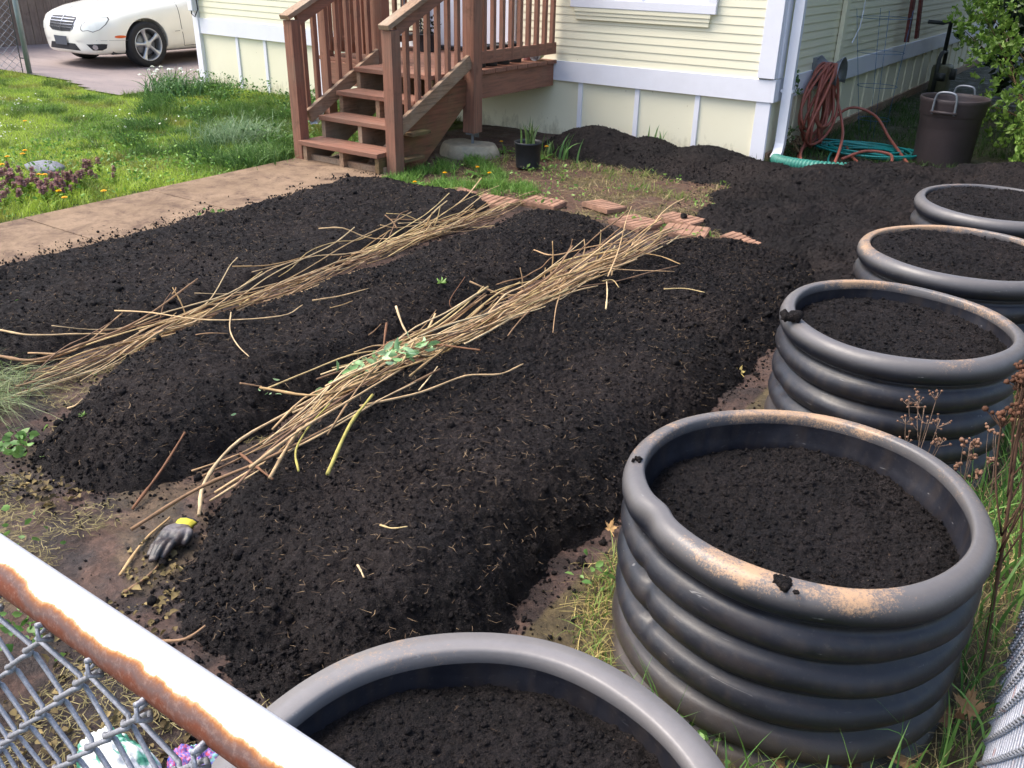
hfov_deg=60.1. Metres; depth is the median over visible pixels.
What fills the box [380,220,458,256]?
dry stick
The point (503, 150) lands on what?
dandelion
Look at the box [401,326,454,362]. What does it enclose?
dry stick
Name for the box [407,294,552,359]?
dry stick
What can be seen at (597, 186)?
dry straw
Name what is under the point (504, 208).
dry stick
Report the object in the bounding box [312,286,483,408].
dry stick
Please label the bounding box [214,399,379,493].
dry stick
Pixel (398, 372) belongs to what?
dry stick
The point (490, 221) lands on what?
dry stick
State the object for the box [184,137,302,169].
grass tussock
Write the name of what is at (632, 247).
dry stick
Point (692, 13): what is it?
window
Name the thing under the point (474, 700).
round planter
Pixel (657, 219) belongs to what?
dry stick
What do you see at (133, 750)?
plastic bag
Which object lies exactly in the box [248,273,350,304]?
dry stick
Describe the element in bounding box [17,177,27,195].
dead nettle
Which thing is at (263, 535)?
compost bed
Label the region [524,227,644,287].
dry stick
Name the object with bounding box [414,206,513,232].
dry stick
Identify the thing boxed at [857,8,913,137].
wire plant cage
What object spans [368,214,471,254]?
dry stick
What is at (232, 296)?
dry stick
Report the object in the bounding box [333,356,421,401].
dry stick
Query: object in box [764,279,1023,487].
round planter
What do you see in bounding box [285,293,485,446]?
dry stick
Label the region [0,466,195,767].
leaf litter
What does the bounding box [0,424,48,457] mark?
ground weed
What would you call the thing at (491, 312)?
dry stick
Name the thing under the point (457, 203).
dry stick
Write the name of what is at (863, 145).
coiled hose
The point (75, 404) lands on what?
dry stick
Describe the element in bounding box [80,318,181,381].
dry stick
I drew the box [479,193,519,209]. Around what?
paver
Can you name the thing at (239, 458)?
dry stick
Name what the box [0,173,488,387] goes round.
compost bed
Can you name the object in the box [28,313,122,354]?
dry stick
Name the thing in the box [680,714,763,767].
ground weed
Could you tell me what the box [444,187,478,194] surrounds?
paver
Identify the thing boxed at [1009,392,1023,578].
dead weed
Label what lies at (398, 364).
dry stick
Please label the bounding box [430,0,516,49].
door
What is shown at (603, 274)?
dry stick
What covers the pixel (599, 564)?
ground weed
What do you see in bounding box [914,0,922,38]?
red plank
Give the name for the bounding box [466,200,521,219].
dry stick
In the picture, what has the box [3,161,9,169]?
dead nettle
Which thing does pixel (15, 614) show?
ground weed
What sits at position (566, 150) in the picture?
iris plant
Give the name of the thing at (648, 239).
dry stick
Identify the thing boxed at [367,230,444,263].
dry stick
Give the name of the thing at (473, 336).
dry stick
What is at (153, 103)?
grass
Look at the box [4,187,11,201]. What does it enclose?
dead nettle
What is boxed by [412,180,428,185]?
dandelion
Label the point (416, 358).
dry stick
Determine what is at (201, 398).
compost bed
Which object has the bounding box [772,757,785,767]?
dry leaf
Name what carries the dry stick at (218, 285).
on the dry stick at (124, 340)
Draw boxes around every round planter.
[211,632,724,767]
[611,409,996,767]
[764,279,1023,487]
[853,225,1023,331]
[910,184,1023,238]
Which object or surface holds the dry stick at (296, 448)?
on the compost bed at (263, 535)
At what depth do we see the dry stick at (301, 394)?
3.07 m
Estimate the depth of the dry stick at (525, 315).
3.75 m
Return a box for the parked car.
[43,0,195,66]
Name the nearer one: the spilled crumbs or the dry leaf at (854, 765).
the dry leaf at (854, 765)
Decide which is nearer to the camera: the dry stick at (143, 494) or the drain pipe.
the dry stick at (143, 494)
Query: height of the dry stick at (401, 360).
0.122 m
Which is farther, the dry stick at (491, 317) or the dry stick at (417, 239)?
the dry stick at (417, 239)
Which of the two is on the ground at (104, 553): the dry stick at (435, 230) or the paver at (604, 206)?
the paver at (604, 206)
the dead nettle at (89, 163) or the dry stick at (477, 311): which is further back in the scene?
the dead nettle at (89, 163)
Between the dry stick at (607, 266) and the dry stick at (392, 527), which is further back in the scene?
the dry stick at (607, 266)
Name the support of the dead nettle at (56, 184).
on the ground at (104, 553)
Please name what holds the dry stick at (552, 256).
on the ground at (104, 553)
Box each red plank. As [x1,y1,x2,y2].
[904,0,915,41]
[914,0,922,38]
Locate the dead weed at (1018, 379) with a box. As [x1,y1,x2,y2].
[979,360,1023,675]
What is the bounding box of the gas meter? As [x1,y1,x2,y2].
[927,20,956,91]
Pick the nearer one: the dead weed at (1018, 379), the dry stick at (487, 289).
the dead weed at (1018, 379)
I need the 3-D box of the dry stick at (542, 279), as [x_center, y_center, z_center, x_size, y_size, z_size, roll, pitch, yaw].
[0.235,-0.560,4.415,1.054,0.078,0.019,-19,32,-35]
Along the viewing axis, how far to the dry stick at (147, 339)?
3.88 m
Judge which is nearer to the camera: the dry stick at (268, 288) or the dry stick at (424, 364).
the dry stick at (424, 364)
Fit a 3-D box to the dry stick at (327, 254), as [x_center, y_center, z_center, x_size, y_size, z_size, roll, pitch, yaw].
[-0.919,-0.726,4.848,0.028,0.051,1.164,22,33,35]
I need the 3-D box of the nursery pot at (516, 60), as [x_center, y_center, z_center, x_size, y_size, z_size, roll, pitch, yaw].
[0.027,-2.931,7.806,0.143,0.165,0.143,18,31,30]
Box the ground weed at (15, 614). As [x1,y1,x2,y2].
[0,608,65,660]
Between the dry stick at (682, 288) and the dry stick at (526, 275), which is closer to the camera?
the dry stick at (682, 288)
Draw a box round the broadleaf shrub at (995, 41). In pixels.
[942,0,1023,161]
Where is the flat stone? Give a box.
[24,160,66,175]
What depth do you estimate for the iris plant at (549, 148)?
7.47 m
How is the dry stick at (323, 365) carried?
on the compost bed at (201, 398)
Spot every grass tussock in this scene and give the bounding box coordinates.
[0,347,89,442]
[160,110,313,147]
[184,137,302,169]
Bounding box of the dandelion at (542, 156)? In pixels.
[540,145,552,160]
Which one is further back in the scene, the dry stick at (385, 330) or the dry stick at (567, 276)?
the dry stick at (567, 276)
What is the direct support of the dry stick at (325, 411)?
on the compost bed at (263, 535)
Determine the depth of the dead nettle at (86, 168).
6.40 m
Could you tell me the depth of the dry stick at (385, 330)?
3.65 m
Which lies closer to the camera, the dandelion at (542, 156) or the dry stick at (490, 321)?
the dry stick at (490, 321)
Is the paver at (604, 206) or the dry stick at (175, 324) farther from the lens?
the paver at (604, 206)
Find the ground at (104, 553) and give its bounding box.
[0,5,1023,767]
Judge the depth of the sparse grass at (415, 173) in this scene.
6.91 m
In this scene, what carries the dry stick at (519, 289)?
on the dry stick
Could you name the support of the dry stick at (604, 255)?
on the ground at (104, 553)
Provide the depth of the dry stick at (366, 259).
4.78 m
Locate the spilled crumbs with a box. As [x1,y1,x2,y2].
[0,170,379,263]
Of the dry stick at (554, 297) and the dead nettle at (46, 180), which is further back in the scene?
the dead nettle at (46, 180)
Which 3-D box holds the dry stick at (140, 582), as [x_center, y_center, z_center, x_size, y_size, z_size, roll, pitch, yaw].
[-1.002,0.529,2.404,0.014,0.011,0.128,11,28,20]
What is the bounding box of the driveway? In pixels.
[0,44,200,94]
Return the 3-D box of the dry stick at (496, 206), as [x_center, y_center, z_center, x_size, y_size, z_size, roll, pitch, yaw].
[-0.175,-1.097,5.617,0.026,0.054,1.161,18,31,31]
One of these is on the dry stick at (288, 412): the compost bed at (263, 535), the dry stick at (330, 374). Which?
the dry stick at (330, 374)
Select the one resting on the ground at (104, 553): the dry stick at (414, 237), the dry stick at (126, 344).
the dry stick at (126, 344)
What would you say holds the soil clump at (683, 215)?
on the paver at (674, 217)
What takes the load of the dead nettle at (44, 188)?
on the ground at (104, 553)
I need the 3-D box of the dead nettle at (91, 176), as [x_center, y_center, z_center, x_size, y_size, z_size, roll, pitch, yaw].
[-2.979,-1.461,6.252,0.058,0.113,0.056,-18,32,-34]
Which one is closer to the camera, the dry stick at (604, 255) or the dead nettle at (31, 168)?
the dry stick at (604, 255)
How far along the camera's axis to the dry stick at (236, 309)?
4.24 m
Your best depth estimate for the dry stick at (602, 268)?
4.33 m
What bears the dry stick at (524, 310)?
on the compost bed at (263, 535)
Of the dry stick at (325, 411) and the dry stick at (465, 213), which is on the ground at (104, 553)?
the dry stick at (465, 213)
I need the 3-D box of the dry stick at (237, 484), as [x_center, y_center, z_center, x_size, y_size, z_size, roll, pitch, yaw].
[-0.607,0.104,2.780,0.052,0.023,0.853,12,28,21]
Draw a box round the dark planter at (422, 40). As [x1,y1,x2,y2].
[412,15,433,51]
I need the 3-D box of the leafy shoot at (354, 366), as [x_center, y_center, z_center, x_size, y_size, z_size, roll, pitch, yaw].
[-0.596,-0.048,3.298,0.118,0.081,0.365,18,31,30]
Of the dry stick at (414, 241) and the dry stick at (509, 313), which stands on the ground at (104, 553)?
the dry stick at (414, 241)
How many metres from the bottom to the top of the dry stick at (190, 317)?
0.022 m
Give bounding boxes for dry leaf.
[605,519,615,536]
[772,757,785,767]
[842,763,863,767]
[887,751,927,767]
[938,704,967,730]
[947,709,973,721]
[953,684,987,734]
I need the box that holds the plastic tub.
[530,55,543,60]
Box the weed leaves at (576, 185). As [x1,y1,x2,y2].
[422,146,725,236]
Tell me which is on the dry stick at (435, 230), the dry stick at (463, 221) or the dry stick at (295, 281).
the dry stick at (463, 221)
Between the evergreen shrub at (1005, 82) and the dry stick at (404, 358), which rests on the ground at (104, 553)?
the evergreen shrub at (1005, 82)
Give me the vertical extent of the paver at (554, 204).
0.035 m
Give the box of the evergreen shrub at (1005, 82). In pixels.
[954,0,1023,93]
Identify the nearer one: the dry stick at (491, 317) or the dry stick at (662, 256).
the dry stick at (491, 317)
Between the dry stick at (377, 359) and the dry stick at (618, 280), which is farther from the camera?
the dry stick at (618, 280)
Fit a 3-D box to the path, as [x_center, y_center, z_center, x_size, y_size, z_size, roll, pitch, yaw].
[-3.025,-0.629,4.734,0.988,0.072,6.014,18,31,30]
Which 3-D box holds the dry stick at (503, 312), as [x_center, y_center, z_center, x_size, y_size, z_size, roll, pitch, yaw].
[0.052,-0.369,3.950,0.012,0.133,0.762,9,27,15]
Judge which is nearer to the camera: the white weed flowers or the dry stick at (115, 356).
the dry stick at (115, 356)
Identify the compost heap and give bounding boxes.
[501,124,790,188]
[603,153,1023,281]
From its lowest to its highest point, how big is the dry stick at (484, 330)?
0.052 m
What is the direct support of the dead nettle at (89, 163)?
on the ground at (104, 553)
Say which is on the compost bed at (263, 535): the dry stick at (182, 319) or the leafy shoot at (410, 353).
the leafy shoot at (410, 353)
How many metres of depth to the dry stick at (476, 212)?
5.54 m
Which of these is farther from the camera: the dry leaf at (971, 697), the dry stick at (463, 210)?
the dry stick at (463, 210)
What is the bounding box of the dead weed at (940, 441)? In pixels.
[897,388,951,455]
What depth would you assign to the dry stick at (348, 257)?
4.87 m
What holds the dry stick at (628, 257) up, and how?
on the compost bed at (263, 535)
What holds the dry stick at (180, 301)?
on the ground at (104, 553)
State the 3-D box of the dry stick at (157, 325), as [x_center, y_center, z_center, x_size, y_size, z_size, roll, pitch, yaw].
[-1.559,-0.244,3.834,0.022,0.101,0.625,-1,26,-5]
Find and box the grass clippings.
[0,359,275,767]
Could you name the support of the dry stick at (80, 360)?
on the ground at (104, 553)
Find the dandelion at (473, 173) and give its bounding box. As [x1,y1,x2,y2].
[465,166,487,175]
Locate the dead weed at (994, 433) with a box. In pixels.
[985,422,1021,512]
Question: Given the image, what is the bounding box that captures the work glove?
[146,517,197,562]
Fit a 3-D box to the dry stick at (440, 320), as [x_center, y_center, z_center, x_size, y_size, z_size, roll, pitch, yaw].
[-0.419,-0.097,3.310,0.014,0.248,1.129,18,31,30]
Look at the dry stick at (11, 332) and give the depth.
3.68 m
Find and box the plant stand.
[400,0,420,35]
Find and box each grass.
[0,69,461,221]
[381,94,1023,236]
[552,391,1023,767]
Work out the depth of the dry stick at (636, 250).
4.76 m
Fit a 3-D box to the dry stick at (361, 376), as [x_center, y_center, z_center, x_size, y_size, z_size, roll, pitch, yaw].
[-0.492,-0.034,3.268,0.023,0.148,1.222,19,31,32]
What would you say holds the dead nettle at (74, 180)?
on the ground at (104, 553)
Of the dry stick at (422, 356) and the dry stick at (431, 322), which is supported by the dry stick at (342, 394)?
the dry stick at (422, 356)
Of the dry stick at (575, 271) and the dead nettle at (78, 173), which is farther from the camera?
the dead nettle at (78, 173)
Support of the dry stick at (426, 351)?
on the ground at (104, 553)
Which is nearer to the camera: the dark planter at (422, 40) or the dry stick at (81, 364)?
the dry stick at (81, 364)
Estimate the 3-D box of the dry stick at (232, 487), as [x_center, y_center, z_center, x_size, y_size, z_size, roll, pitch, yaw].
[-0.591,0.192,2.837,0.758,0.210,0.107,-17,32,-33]
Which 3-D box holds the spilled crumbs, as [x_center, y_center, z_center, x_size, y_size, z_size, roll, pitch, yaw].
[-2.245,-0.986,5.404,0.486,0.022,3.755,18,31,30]
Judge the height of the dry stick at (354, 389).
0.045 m
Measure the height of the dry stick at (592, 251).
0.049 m
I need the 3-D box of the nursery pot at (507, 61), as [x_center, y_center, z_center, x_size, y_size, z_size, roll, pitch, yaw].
[-0.087,-2.860,7.657,0.173,0.165,0.173,18,31,30]
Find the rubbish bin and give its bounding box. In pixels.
[912,85,990,167]
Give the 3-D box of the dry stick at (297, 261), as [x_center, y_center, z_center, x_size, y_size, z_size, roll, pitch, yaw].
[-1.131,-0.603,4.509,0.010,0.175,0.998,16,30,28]
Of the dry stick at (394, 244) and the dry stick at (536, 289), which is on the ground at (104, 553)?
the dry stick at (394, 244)
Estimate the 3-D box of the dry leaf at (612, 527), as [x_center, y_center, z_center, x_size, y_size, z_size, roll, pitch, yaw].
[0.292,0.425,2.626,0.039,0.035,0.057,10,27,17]
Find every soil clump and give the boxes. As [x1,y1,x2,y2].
[631,456,642,462]
[680,213,686,218]
[772,574,799,594]
[780,309,803,322]
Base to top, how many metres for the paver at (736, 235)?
0.037 m
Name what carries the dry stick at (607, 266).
on the compost bed at (263, 535)
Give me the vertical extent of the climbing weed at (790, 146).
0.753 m
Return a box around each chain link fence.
[0,0,31,75]
[0,533,354,767]
[976,601,1023,767]
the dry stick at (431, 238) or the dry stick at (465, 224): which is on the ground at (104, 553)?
the dry stick at (431, 238)
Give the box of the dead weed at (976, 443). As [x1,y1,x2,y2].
[953,437,998,490]
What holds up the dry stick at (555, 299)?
on the ground at (104, 553)
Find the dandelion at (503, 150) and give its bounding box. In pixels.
[499,140,514,153]
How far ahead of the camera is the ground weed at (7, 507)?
2.54 m
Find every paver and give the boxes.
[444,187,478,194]
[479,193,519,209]
[521,195,566,209]
[582,199,626,213]
[608,214,663,232]
[655,211,703,225]
[660,223,710,238]
[720,231,760,244]
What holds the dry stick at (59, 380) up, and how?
on the ground at (104, 553)
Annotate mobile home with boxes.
[187,0,1006,161]
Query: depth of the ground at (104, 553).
2.67 m
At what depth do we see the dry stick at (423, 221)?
5.28 m
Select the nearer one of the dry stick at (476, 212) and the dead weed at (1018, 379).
the dead weed at (1018, 379)
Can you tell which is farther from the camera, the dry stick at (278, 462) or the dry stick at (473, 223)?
the dry stick at (473, 223)
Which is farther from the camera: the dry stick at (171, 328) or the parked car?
the parked car
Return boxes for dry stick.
[0,278,197,361]
[0,329,107,335]
[0,360,123,399]
[2,363,119,402]
[5,322,178,392]
[7,305,250,388]
[12,315,164,370]
[15,291,262,368]
[16,334,138,386]
[17,317,117,388]
[21,303,211,391]
[21,322,174,363]
[26,348,143,372]
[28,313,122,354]
[33,337,140,379]
[42,295,248,369]
[45,304,204,374]
[45,322,199,371]
[51,273,264,329]
[65,307,222,375]
[67,398,82,408]
[70,313,175,377]
[75,299,237,373]
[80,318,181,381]
[91,331,175,366]
[93,286,280,374]
[95,271,320,332]
[97,301,249,351]
[108,271,262,370]
[110,290,275,357]
[114,305,302,320]
[119,517,170,575]
[124,566,158,593]
[128,272,341,343]
[130,368,439,530]
[131,431,185,509]
[132,292,170,354]
[135,261,292,347]
[137,276,324,327]
[139,296,259,330]
[142,279,300,328]
[152,285,300,339]
[161,625,205,642]
[172,287,186,315]
[178,267,328,315]
[189,257,237,313]
[191,351,434,471]
[194,256,376,294]
[195,333,227,334]
[197,396,316,515]
[202,351,425,476]
[203,366,401,498]
[209,278,306,308]
[209,382,415,501]
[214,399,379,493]
[216,227,354,309]
[229,312,248,356]
[232,255,308,266]
[234,364,394,488]
[236,290,292,308]
[237,275,303,310]
[239,452,273,479]
[240,382,261,386]
[245,321,480,455]
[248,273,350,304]
[249,369,399,468]
[251,261,354,305]
[252,229,419,271]
[259,359,424,395]
[263,256,341,301]
[263,305,493,390]
[263,313,488,444]
[264,212,410,288]
[268,232,387,299]
[268,380,349,478]
[269,243,406,297]
[272,348,415,429]
[274,346,440,434]
[275,304,541,435]
[276,254,367,283]
[278,234,371,276]
[279,347,449,450]
[280,267,332,292]
[282,250,377,283]
[283,303,474,428]
[285,293,476,437]
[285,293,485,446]
[290,286,488,444]
[292,330,480,412]
[293,230,389,285]
[293,341,448,441]
[294,403,329,471]
[296,328,481,407]
[305,377,390,424]
[306,228,434,279]
[310,242,409,279]
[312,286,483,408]
[312,288,367,300]
[313,243,412,285]
[314,358,419,406]
[316,345,402,379]
[319,227,429,238]
[320,324,458,374]
[323,294,528,392]
[325,329,463,386]
[326,333,437,405]
[326,394,373,475]
[327,310,435,435]
[332,342,461,368]
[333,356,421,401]
[341,308,499,382]
[346,225,455,260]
[347,226,454,272]
[354,313,435,352]
[360,363,522,406]
[361,224,449,260]
[362,305,483,361]
[363,220,460,253]
[364,210,408,261]
[366,193,448,253]
[366,218,452,248]
[366,282,520,362]
[366,342,447,375]
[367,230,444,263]
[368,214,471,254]
[371,208,474,248]
[371,289,552,366]
[377,185,498,248]
[378,294,542,367]
[379,223,466,254]
[380,202,487,252]
[380,220,445,227]
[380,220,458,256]
[380,314,511,379]
[380,524,407,528]
[381,322,387,367]
[382,221,476,246]
[383,201,446,249]
[384,291,541,366]
[384,363,411,377]
[386,213,493,227]
[386,342,480,350]
[386,349,440,371]
[388,214,475,256]
[390,294,486,357]
[391,210,497,220]
[393,304,534,372]
[395,306,411,339]
[396,219,493,244]
[398,204,509,223]
[398,229,460,247]
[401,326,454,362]
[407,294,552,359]
[408,216,482,242]
[409,342,457,376]
[410,214,502,235]
[411,195,510,231]
[411,203,506,241]
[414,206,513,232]
[418,178,481,244]
[418,272,573,351]
[418,366,437,390]
[421,263,566,357]
[427,196,481,224]
[428,287,532,342]
[430,191,533,233]
[430,270,609,354]
[432,195,533,232]
[435,204,490,233]
[439,313,508,343]
[440,205,472,233]
[440,275,586,347]
[444,280,569,331]
[457,204,520,231]
[458,265,677,328]
[461,256,587,331]
[464,274,599,344]
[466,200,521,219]
[468,285,597,337]
[470,269,674,295]
[470,273,562,324]
[471,240,582,326]
[474,246,632,297]
[475,280,586,339]
[477,245,572,332]
[480,249,602,313]
[484,202,525,215]
[485,279,563,304]
[490,258,573,292]
[492,242,658,321]
[492,248,614,314]
[496,229,625,320]
[496,257,551,284]
[497,287,546,318]
[498,277,593,324]
[505,289,569,318]
[507,295,558,335]
[513,289,573,318]
[516,252,600,310]
[523,264,600,298]
[524,223,645,286]
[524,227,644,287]
[526,226,621,293]
[528,258,636,300]
[534,239,662,255]
[535,217,662,303]
[536,244,650,303]
[536,249,617,279]
[546,260,596,283]
[549,210,627,281]
[550,241,553,277]
[550,262,588,288]
[551,272,561,330]
[553,234,667,293]
[553,248,634,274]
[558,257,614,281]
[560,247,642,288]
[564,234,646,278]
[577,237,628,283]
[586,228,683,270]
[586,256,635,281]
[588,222,682,270]
[593,227,672,264]
[596,230,672,261]
[596,233,700,274]
[605,235,679,275]
[605,279,607,309]
[606,236,660,267]
[607,206,631,276]
[609,230,659,254]
[627,198,684,249]
[639,252,679,263]
[664,288,704,292]
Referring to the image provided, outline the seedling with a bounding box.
[437,277,445,283]
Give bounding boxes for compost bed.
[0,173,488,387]
[0,207,654,539]
[25,235,815,743]
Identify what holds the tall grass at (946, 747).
on the ground at (104, 553)
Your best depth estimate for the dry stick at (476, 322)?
3.69 m
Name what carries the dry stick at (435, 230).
on the dry stick at (426, 236)
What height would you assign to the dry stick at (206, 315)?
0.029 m
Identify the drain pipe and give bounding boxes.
[770,153,848,167]
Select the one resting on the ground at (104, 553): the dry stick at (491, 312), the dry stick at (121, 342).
the dry stick at (121, 342)
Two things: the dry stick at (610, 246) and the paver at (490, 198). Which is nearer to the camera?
the dry stick at (610, 246)
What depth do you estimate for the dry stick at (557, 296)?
4.31 m
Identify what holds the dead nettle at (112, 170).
on the ground at (104, 553)
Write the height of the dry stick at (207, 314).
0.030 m
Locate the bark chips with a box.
[0,176,768,611]
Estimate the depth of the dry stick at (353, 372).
3.03 m
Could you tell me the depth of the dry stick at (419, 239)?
5.16 m
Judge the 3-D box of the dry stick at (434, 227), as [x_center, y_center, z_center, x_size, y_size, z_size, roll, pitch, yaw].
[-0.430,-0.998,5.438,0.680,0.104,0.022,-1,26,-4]
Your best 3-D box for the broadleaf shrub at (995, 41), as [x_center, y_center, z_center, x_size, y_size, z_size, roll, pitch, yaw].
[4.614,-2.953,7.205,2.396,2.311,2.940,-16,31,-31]
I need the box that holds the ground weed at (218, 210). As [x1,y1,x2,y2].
[197,208,224,214]
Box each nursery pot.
[486,44,498,65]
[496,42,509,63]
[507,41,522,61]
[514,117,541,168]
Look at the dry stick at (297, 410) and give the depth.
3.52 m
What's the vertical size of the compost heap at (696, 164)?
0.265 m
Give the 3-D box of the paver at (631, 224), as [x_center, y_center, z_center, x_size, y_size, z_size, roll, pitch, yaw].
[0.785,-1.020,5.606,0.240,0.039,0.260,-20,33,-36]
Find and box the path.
[0,158,390,265]
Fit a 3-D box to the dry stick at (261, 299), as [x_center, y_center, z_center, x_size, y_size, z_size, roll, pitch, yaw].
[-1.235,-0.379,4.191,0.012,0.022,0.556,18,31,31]
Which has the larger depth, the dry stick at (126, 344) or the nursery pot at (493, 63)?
the nursery pot at (493, 63)
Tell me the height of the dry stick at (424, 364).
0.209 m
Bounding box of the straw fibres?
[0,178,814,676]
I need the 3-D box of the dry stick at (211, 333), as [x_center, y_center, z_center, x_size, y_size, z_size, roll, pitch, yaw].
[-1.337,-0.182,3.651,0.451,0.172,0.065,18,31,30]
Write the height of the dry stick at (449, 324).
0.136 m
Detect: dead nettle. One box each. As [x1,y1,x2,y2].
[0,168,4,183]
[0,191,8,204]
[1,180,8,188]
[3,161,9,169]
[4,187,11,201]
[5,172,13,185]
[11,181,17,194]
[16,165,22,175]
[16,188,24,203]
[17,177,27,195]
[24,178,31,190]
[29,166,37,181]
[29,172,35,191]
[32,177,38,192]
[35,180,47,199]
[37,187,46,202]
[41,185,49,201]
[44,177,49,189]
[47,170,54,182]
[48,183,56,200]
[53,178,62,195]
[54,171,61,180]
[59,178,67,192]
[63,171,71,189]
[65,172,72,190]
[68,184,73,197]
[69,174,80,191]
[76,170,85,186]
[80,169,87,183]
[81,158,90,173]
[84,165,89,175]
[86,159,94,172]
[86,169,93,181]
[93,157,102,172]
[110,165,118,176]
[111,172,116,183]
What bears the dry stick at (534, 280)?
on the dry stick at (542, 279)
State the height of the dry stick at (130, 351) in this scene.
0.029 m
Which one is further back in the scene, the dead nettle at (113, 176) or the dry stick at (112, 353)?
the dead nettle at (113, 176)
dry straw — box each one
[418,144,723,236]
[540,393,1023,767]
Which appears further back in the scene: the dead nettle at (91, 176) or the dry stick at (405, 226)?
the dead nettle at (91, 176)
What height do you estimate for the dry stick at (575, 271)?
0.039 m
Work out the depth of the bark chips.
3.71 m
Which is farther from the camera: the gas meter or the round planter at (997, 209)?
the gas meter
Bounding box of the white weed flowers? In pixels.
[0,93,178,143]
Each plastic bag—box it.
[76,726,161,767]
[167,744,218,767]
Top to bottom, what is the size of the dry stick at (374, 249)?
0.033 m
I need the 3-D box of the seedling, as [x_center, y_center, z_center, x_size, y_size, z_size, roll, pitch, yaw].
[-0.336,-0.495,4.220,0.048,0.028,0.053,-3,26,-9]
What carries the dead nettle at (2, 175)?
on the ground at (104, 553)
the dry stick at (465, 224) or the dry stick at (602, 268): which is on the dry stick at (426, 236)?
the dry stick at (465, 224)
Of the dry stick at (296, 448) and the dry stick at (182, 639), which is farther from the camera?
the dry stick at (296, 448)
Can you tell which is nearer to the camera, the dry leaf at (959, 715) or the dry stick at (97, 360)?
the dry leaf at (959, 715)
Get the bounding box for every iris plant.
[541,135,553,155]
[551,133,583,163]
[648,126,665,138]
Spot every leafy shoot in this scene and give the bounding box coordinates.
[315,357,382,393]
[354,341,406,369]
[382,332,440,364]
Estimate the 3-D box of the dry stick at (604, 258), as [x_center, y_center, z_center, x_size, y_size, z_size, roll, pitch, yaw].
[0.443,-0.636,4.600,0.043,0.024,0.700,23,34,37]
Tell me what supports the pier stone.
on the ground at (104, 553)
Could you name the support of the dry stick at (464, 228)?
on the ground at (104, 553)
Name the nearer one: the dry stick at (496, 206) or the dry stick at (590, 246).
the dry stick at (590, 246)
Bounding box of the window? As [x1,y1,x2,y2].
[570,0,718,27]
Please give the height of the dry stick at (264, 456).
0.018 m
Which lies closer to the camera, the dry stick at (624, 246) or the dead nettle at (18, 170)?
the dry stick at (624, 246)
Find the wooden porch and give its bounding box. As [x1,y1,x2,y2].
[279,0,556,174]
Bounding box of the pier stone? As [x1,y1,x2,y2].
[440,138,499,159]
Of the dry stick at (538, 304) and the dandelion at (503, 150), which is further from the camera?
the dandelion at (503, 150)
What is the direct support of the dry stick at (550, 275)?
on the compost bed at (263, 535)
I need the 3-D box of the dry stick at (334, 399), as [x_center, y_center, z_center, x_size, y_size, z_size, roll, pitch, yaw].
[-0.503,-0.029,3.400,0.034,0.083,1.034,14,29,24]
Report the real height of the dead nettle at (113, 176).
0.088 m
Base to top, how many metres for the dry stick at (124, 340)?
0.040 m
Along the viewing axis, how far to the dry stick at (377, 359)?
3.33 m
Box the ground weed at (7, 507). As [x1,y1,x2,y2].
[0,504,65,544]
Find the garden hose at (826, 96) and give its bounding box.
[797,62,907,163]
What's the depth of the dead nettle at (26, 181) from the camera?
6.01 m
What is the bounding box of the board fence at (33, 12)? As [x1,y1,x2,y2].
[0,0,79,46]
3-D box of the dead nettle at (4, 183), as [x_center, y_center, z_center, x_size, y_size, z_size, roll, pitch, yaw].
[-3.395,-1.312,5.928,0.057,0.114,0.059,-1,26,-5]
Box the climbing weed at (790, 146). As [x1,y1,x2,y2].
[783,69,802,157]
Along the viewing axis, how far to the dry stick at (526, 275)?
4.40 m
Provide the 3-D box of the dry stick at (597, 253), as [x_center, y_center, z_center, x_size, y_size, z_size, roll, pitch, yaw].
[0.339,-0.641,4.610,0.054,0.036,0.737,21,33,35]
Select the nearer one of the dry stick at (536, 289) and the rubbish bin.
the dry stick at (536, 289)
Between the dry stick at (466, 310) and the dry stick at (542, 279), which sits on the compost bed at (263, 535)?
the dry stick at (466, 310)
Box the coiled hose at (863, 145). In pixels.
[814,138,916,161]
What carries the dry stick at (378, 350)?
on the dry stick at (466, 310)
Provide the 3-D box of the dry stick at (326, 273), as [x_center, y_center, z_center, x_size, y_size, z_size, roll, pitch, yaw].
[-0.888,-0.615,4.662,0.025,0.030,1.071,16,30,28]
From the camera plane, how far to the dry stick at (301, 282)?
4.54 m
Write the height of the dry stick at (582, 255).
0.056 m
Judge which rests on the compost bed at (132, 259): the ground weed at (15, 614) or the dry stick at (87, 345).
the dry stick at (87, 345)
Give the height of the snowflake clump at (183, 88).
0.333 m
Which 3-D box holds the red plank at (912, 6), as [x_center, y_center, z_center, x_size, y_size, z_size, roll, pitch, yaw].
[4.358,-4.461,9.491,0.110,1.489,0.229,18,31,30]
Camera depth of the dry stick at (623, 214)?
4.44 m
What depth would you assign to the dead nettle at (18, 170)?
6.30 m
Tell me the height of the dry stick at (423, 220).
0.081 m
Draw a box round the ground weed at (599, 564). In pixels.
[565,549,614,590]
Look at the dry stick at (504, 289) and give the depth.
4.03 m
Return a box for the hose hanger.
[812,55,847,85]
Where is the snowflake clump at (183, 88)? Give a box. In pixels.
[135,65,206,98]
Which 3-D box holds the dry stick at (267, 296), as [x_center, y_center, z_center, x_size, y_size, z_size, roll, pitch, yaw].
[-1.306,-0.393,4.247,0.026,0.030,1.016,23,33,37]
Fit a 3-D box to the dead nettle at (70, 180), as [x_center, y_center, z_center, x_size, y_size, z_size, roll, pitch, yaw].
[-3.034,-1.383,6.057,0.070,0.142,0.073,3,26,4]
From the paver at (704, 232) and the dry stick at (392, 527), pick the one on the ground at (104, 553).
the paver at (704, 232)

